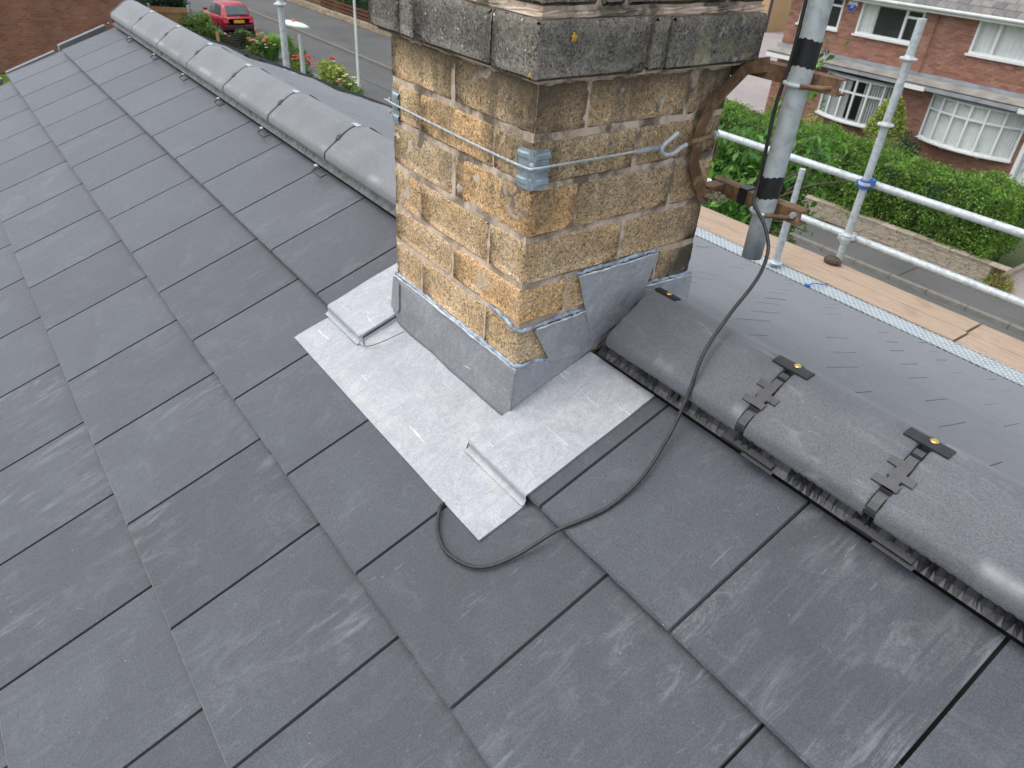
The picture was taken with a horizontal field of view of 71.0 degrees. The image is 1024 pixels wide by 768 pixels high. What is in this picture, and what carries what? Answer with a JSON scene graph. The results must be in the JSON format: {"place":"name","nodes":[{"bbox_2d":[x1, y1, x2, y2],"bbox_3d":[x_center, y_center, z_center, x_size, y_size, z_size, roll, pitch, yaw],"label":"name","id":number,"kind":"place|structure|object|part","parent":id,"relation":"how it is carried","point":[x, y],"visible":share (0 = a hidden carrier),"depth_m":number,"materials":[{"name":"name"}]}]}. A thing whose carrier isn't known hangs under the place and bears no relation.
{"place":"outdoors","nodes":[
{"label":"outdoors","id":0,"kind":"place"},
{"bbox_2d":[0,74,10,83],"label":"neighbour lawn","id":1,"kind":"structure","parent":0,"point":[5,79],"depth_m":26.77,"materials":[{"name":"green plant"}]},
{"bbox_2d":[0,0,122,72],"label":"neighbour house","id":2,"kind":"structure","parent":0,"point":[31,29],"depth_m":27.46,"materials":[{"name":"brown red-brown brick"}]},
{"bbox_2d":[0,0,366,73],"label":"ground","id":3,"kind":"structure","parent":0,"point":[285,0],"depth_m":48.13,"materials":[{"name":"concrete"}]},
{"bbox_2d":[135,0,190,15],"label":"hedge","id":4,"kind":"object","parent":3,"relation":"on","point":[169,3],"visible":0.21,"depth_m":35.45,"materials":[{"name":"green plant"}]},
{"bbox_2d":[226,31,368,100],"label":"kerb","id":5,"kind":"structure","parent":3,"relation":"on","point":[311,72],"depth_m":30.77,"materials":[{"name":"stone"}]},
{"bbox_2d":[323,0,334,10],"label":"conifer","id":6,"kind":"object","parent":3,"relation":"on","point":[328,4],"visible":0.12,"depth_m":45.52,"materials":[{"name":"green plant"}]},
{"bbox_2d":[334,0,348,15],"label":"conifer","id":7,"kind":"object","parent":3,"relation":"on","point":[341,1],"visible":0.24,"depth_m":44.26,"materials":[{"name":"green plant"}]},
{"bbox_2d":[346,0,361,18],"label":"conifer","id":8,"kind":"object","parent":3,"relation":"on","point":[357,2],"visible":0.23,"depth_m":43.03,"materials":[{"name":"green plant"}]},
{"bbox_2d":[359,0,367,21],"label":"conifer","id":9,"kind":"object","parent":3,"relation":"on","point":[364,5],"visible":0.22,"depth_m":41.90,"materials":[{"name":"green plant"}]},
{"bbox_2d":[0,0,1023,767],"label":"house","id":10,"kind":"structure","parent":3,"relation":"on","point":[800,544],"depth_m":1.23,"materials":[{"name":"tile"}]},
{"bbox_2d":[294,248,691,540],"bbox_3d":[0.044,-0.184,1.558,0.799,0.354,0.779,-20,41,-32],"label":"lead flashing","id":11,"kind":"object","parent":10,"relation":"on","point":[481,435],"visible":0.94,"depth_m":1.38,"materials":[{"name":"grey metal"}]},
{"bbox_2d":[368,0,767,363],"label":"chimney stack","id":12,"kind":"object","parent":10,"relation":"on","point":[479,230],"visible":0.8,"depth_m":1.22,"materials":[{"name":"brick"}]},
{"bbox_2d":[389,88,398,124],"bbox_3d":[-0.214,-0.540,1.391,0.039,0.063,0.039,-20,41,-32],"label":"corner plate","id":13,"kind":"object","parent":12,"relation":"attached to","point":[395,111],"visible":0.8,"depth_m":1.38,"materials":[{"name":"metal"}]},
{"bbox_2d":[384,99,661,170],"bbox_3d":[0.051,-0.494,1.344,0.398,0.013,0.472,-20,41,-32],"label":"lashing wire","id":14,"kind":"object","parent":12,"relation":"attached to","point":[647,149],"visible":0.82,"depth_m":1.19,"materials":[{"name":"metal"}]},
{"bbox_2d":[515,146,550,190],"bbox_3d":[0.033,-0.339,1.125,0.039,0.063,0.039,-20,41,-32],"label":"corner plate","id":15,"kind":"object","parent":12,"relation":"attached to","point":[534,180],"visible":1,"depth_m":1.12,"materials":[{"name":"metal"}]},
{"bbox_2d":[688,57,849,225],"bbox_3d":[0.306,-0.531,1.417,0.159,0.264,0.620,-20,41,-32],"label":"aerial bracket","id":16,"kind":"object","parent":12,"relation":"attached to","point":[719,188],"visible":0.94,"depth_m":1.29,"materials":[{"name":"metal"}]},
{"bbox_2d":[659,131,719,156],"bbox_3d":[0.315,-0.429,1.268,0.145,0.046,0.017,-21,42,-32],"label":"hook bolt","id":17,"kind":"object","parent":16,"relation":"attached to","point":[704,138],"visible":1,"depth_m":1.26,"materials":[{"name":"metal"}]},
{"bbox_2d":[749,200,796,218],"bbox_3d":[0.477,-0.322,1.334,0.057,0.015,0.092,-20,41,-32],"label":"bolt","id":18,"kind":"object","parent":16,"relation":"attached to","point":[791,215],"visible":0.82,"depth_m":1.32,"materials":[{"name":"metal"}]},
{"bbox_2d":[742,0,833,259],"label":"aerial mast","id":19,"kind":"object","parent":16,"relation":"attached to","point":[809,42],"visible":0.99,"depth_m":1.24,"materials":[{"name":"metal"}]},
{"bbox_2d":[782,72,831,90],"bbox_3d":[0.491,-0.507,1.209,0.057,0.015,0.090,-20,41,-32],"label":"bolt","id":20,"kind":"object","parent":16,"relation":"attached to","point":[806,87],"visible":0.84,"depth_m":1.19,"materials":[{"name":"metal"}]},
{"bbox_2d":[436,0,807,568],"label":"coaxial cable","id":21,"kind":"object","parent":10,"relation":"attached to","point":[658,453],"visible":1,"depth_m":1.21,"materials":[{"name":"black rubber"}]},
{"bbox_2d":[247,8,1023,335],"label":"kerb","id":22,"kind":"structure","parent":3,"relation":"on","point":[921,290],"depth_m":17.15,"materials":[{"name":"concrete"}]},
{"bbox_2d":[274,0,1023,308],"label":"scaffold","id":23,"kind":"object","parent":3,"relation":"on","point":[864,183],"visible":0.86,"depth_m":4.52,"materials":[{"name":"metal"}]},
{"bbox_2d":[697,216,966,341],"bbox_3d":[0.843,-1.663,5.999,0.185,0.043,5.808,-20,41,-32],"label":"scaffold board","id":24,"kind":"object","parent":23,"relation":"on","point":[911,315],"visible":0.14,"depth_m":4.55,"materials":[{"name":"beige wood"}]},
{"bbox_2d":[699,206,979,333],"bbox_3d":[0.988,-1.721,6.100,0.189,0.043,5.795,-20,41,-32],"label":"scaffold board","id":25,"kind":"object","parent":23,"relation":"on","point":[964,323],"visible":0.25,"depth_m":4.68,"materials":[{"name":"beige wood"}]},
{"bbox_2d":[824,254,841,265],"bbox_3d":[2.170,-0.836,4.857,0.085,0.066,0.134,-20,41,-32],"label":"broken brick","id":26,"kind":"object","parent":25,"relation":"on","point":[830,259],"visible":1,"depth_m":4.83,"materials":[{"name":"brown brick"}]},
{"bbox_2d":[695,226,1023,386],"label":"steel strip","id":27,"kind":"object","parent":23,"relation":"attached to","point":[1006,372],"visible":0.3,"depth_m":4.28,"materials":[{"name":"silver metal"}]},
{"bbox_2d":[804,283,827,287],"bbox_3d":[1.933,-0.632,4.559,0.173,0.024,0.033,-6,36,-16],"label":"cable tie","id":28,"kind":"object","parent":27,"relation":"attached to","point":[807,285],"visible":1,"depth_m":4.54,"materials":[{"name":"blue plastic"}]},
{"bbox_2d":[956,334,1023,372],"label":"scaffold board","id":29,"kind":"object","parent":23,"relation":"on","point":[994,352],"visible":0.79,"depth_m":4.00,"materials":[{"name":"brown wood"}]},
{"bbox_2d":[967,325,1023,357],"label":"scaffold board","id":30,"kind":"object","parent":23,"relation":"on","point":[1001,340],"visible":0.8,"depth_m":4.13,"materials":[{"name":"brown wood"}]},
{"bbox_2d":[715,168,1011,282],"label":"garden wall","id":31,"kind":"structure","parent":3,"relation":"on","point":[932,251],"depth_m":17.98,"materials":[{"name":"stone"}]},
{"bbox_2d":[763,0,1023,191],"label":"opposite house","id":32,"kind":"structure","parent":3,"relation":"on","point":[962,93],"depth_m":22.16,"materials":[{"name":"brick"}]},
{"bbox_2d":[795,0,845,31],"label":"window","id":33,"kind":"structure","parent":32,"relation":"in","point":[829,27],"depth_m":24.24,"materials":[{"name":"white plastic"}]},
{"bbox_2d":[848,1,858,11],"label":"alarm box","id":34,"kind":"object","parent":32,"relation":"attached to","point":[852,6],"visible":1,"depth_m":23.59,"materials":[{"name":"blue plastic"}]},
{"bbox_2d":[815,68,904,129],"bbox_3d":[11.606,-9.528,24.311,0.637,1.612,2.860,-20,41,-32],"label":"bay window","id":35,"kind":"structure","parent":32,"relation":"in","point":[833,105],"depth_m":24.17,"materials":[{"name":"white plastic"}]},
{"bbox_2d":[851,2,925,45],"bbox_3d":[12.040,-11.507,22.934,0.209,1.000,2.210,-20,41,-32],"label":"window","id":36,"kind":"structure","parent":32,"relation":"in","point":[869,13],"depth_m":23.11,"materials":[{"name":"white plastic"}]},
{"bbox_2d":[915,92,1023,162],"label":"bay window","id":37,"kind":"structure","parent":32,"relation":"in","point":[978,130],"depth_m":21.63,"materials":[{"name":"white plastic"}]},
{"bbox_2d":[964,20,1023,65],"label":"window","id":38,"kind":"structure","parent":32,"relation":"in","point":[998,42],"depth_m":20.79,"materials":[{"name":"white plastic"}]},
{"bbox_2d":[1015,161,1023,191],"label":"door","id":39,"kind":"structure","parent":32,"relation":"in","point":[1020,174],"depth_m":21.26,"materials":[{"name":"white plastic"}]},
{"bbox_2d":[190,15,344,92],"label":"pavement","id":40,"kind":"structure","parent":0,"point":[279,61],"depth_m":32.36,"materials":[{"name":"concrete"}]},
{"bbox_2d":[244,32,275,60],"bbox_3d":[-11.152,-14.903,31.781,1.147,1.213,1.799,-20,41,-32],"label":"rose bush","id":41,"kind":"object","parent":40,"relation":"on","point":[255,49],"visible":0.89,"depth_m":31.83,"materials":[{"name":"green plant"}]},
{"bbox_2d":[255,32,280,60],"bbox_3d":[-10.806,-15.161,32.242,1.663,1.149,1.570,-20,41,-32],"label":"grass clump","id":42,"kind":"object","parent":40,"relation":"on","point":[272,51],"visible":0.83,"depth_m":32.07,"materials":[{"name":"green plant"}]},
{"bbox_2d":[278,31,307,66],"bbox_3d":[-9.551,-14.514,31.244,0.979,1.505,1.835,-20,41,-32],"label":"shrub","id":43,"kind":"object","parent":40,"relation":"on","point":[291,45],"visible":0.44,"depth_m":31.05,"materials":[{"name":"green plant"}]},
{"bbox_2d":[291,54,316,76],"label":"rose bush","id":44,"kind":"object","parent":40,"relation":"on","point":[296,66],"visible":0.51,"depth_m":29.06,"materials":[{"name":"green plant"}]},
{"bbox_2d":[336,74,363,95],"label":"rose bush","id":45,"kind":"object","parent":40,"relation":"on","point":[348,85],"visible":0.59,"depth_m":27.00,"materials":[{"name":"green plant"}]},
{"bbox_2d":[353,0,360,96],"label":"lamp column","id":46,"kind":"structure","parent":40,"relation":"on","point":[356,45],"depth_m":26.19,"materials":[{"name":"metal"}]},
{"bbox_2d":[250,0,391,55],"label":"pavement","id":47,"kind":"structure","parent":0,"point":[374,40],"depth_m":41.38,"materials":[{"name":"concrete"}]},
{"bbox_2d":[369,30,783,113],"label":"driveway","id":48,"kind":"structure","parent":0,"point":[751,90],"depth_m":34.63,"materials":[{"name":"grey concrete"}]},
{"bbox_2d":[286,0,391,37],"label":"street wall","id":49,"kind":"structure","parent":48,"relation":"on","point":[339,16],"depth_m":42.91,"materials":[{"name":"stone"}]},
{"bbox_2d":[760,0,791,32],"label":"tan house","id":50,"kind":"structure","parent":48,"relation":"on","point":[776,12],"depth_m":51.15,"materials":[{"name":"beige paint"}]},
{"bbox_2d":[183,0,1023,341],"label":"road","id":51,"kind":"structure","parent":0,"point":[379,78],"depth_m":32.09,"materials":[{"name":"grey asphalt"}]},
{"bbox_2d":[203,0,253,32],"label":"parked car","id":52,"kind":"object","parent":51,"relation":"on","point":[228,15],"visible":0.69,"depth_m":37.13,"materials":[{"name":"red paint"}]},
{"bbox_3d":[-15.752,-19.826,37.685,0.140,0.450,1.130,-20,41,-32],"label":"side window","id":53,"kind":"part","parent":52,"relation":"part of","materials":[{"name":"grey glass"}]},
{"bbox_3d":[-15.139,-19.328,37.016,0.130,0.440,0.800,-20,41,-32],"label":"side window","id":54,"kind":"part","parent":52,"relation":"part of","materials":[{"name":"grey glass"}]},
{"bbox_3d":[-14.214,-19.254,36.996,1.120,0.366,0.275,-20,41,-32],"label":"rear window","id":55,"kind":"part","parent":52,"relation":"part of","materials":[{"name":"grey glass"}]},
{"bbox_2d":[190,0,391,92],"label":"road seam","id":56,"kind":"object","parent":51,"relation":"on","point":[319,59],"depth_m":31.54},
{"bbox_2d":[237,0,1023,327],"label":"pavement","id":57,"kind":"structure","parent":0,"point":[967,296],"depth_m":17.71,"materials":[{"name":"concrete"}]},
{"bbox_2d":[991,270,1023,298],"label":"driveway","id":58,"kind":"structure","parent":0,"point":[1019,287],"depth_m":17.05,"materials":[{"name":"grey concrete"}]},
{"bbox_2d":[980,269,1016,293],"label":"weeds","id":59,"kind":"object","parent":58,"relation":"on","point":[995,277],"visible":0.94,"depth_m":16.75,"materials":[{"name":"plant"}]},
{"bbox_2d":[984,263,1023,285],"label":"garden edging","id":60,"kind":"object","parent":58,"relation":"on","point":[1016,270],"visible":0.6,"depth_m":17.57,"materials":[{"name":"stone"}]},
{"bbox_2d":[994,239,1023,272],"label":"lawn","id":61,"kind":"structure","parent":0,"point":[1012,259],"depth_m":18.51,"materials":[{"name":"plant"}]},
{"bbox_2d":[761,94,782,115],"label":"shrub","id":62,"kind":"object","parent":61,"relation":"on","point":[769,108],"visible":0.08,"depth_m":23.77,"materials":[{"name":"green plant"}]},
{"bbox_2d":[802,113,822,124],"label":"shrub","id":63,"kind":"object","parent":61,"relation":"on","point":[811,117],"visible":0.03,"depth_m":22.44,"materials":[{"name":"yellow plant"}]},
{"bbox_2d":[716,96,1023,265],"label":"hedge","id":64,"kind":"object","parent":61,"relation":"on","point":[982,194],"visible":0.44,"depth_m":17.93,"materials":[{"name":"green plant"}]},
{"bbox_2d":[844,136,923,158],"bbox_3d":[11.083,-6.654,21.826,1.232,1.691,2.673,-20,41,-32],"label":"shrub","id":65,"kind":"object","parent":61,"relation":"on","point":[907,151],"visible":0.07,"depth_m":21.23,"materials":[{"name":"green plant"}]},
{"bbox_2d":[862,95,907,141],"bbox_3d":[11.687,-7.789,22.663,1.328,2.683,1.316,-20,41,-32],"label":"topiary","id":66,"kind":"object","parent":61,"relation":"on","point":[899,118],"visible":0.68,"depth_m":22.12,"materials":[{"name":"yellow plant"}]},
{"bbox_2d":[893,130,921,155],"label":"shrub","id":67,"kind":"object","parent":61,"relation":"on","point":[911,144],"visible":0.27,"depth_m":22.10,"materials":[{"name":"green plant"}]},
{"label":"front garden","id":68,"kind":"structure","parent":0,"visible":0},
{"bbox_2d":[147,3,192,30],"bbox_3d":[-16.285,-17.257,34.310,1.824,1.570,0.088,-2,35,-10],"label":"fence","id":69,"kind":"object","parent":68,"relation":"on","point":[176,13],"visible":0.43,"depth_m":34.08,"materials":[{"name":"brown wood"}]},
{"bbox_2d":[179,9,212,35],"bbox_3d":[-15.142,-17.173,34.475,1.677,1.414,1.901,-20,41,-32],"label":"shrub","id":70,"kind":"object","parent":68,"relation":"on","point":[199,21],"visible":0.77,"depth_m":34.16,"materials":[{"name":"green plant"}]},
{"bbox_2d":[203,22,225,41],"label":"shrub","id":71,"kind":"object","parent":68,"relation":"on","point":[210,30],"visible":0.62,"depth_m":33.69,"materials":[{"name":"green plant"}]},
{"bbox_2d":[216,27,258,55],"bbox_3d":[-12.209,-15.188,32.100,0.090,1.170,2.162,23,38,25],"label":"slatted fence","id":72,"kind":"object","parent":68,"relation":"on","point":[238,38],"visible":0.48,"depth_m":31.93,"materials":[{"name":"brown wood"}]},
{"bbox_2d":[230,28,254,55],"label":"shrub","id":73,"kind":"object","parent":68,"relation":"on","point":[246,40],"visible":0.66,"depth_m":32.33,"materials":[{"name":"green plant"}]},
{"bbox_2d":[285,19,308,73],"bbox_3d":[-5.866,-8.013,19.935,0.837,3.817,0.433,11,35,9],"label":"street lamp","id":74,"kind":"object","parent":68,"relation":"on","point":[292,23],"visible":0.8,"depth_m":18.97,"materials":[{"name":"metal"}]},
{"bbox_2d":[316,55,349,89],"bbox_3d":[-7.124,-12.122,28.211,1.157,1.423,1.974,-20,41,-32],"label":"rose bush","id":75,"kind":"object","parent":68,"relation":"on","point":[331,72],"visible":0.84,"depth_m":27.78,"materials":[{"name":"plant"}]},
{"bbox_2d":[701,40,849,245],"bbox_3d":[3.430,-2.558,11.497,3.208,5.509,2.895,9,34,7],"label":"shrub","id":76,"kind":"object","parent":68,"relation":"on","point":[738,162],"visible":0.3,"depth_m":10.96,"materials":[{"name":"green plant"}]}
]}

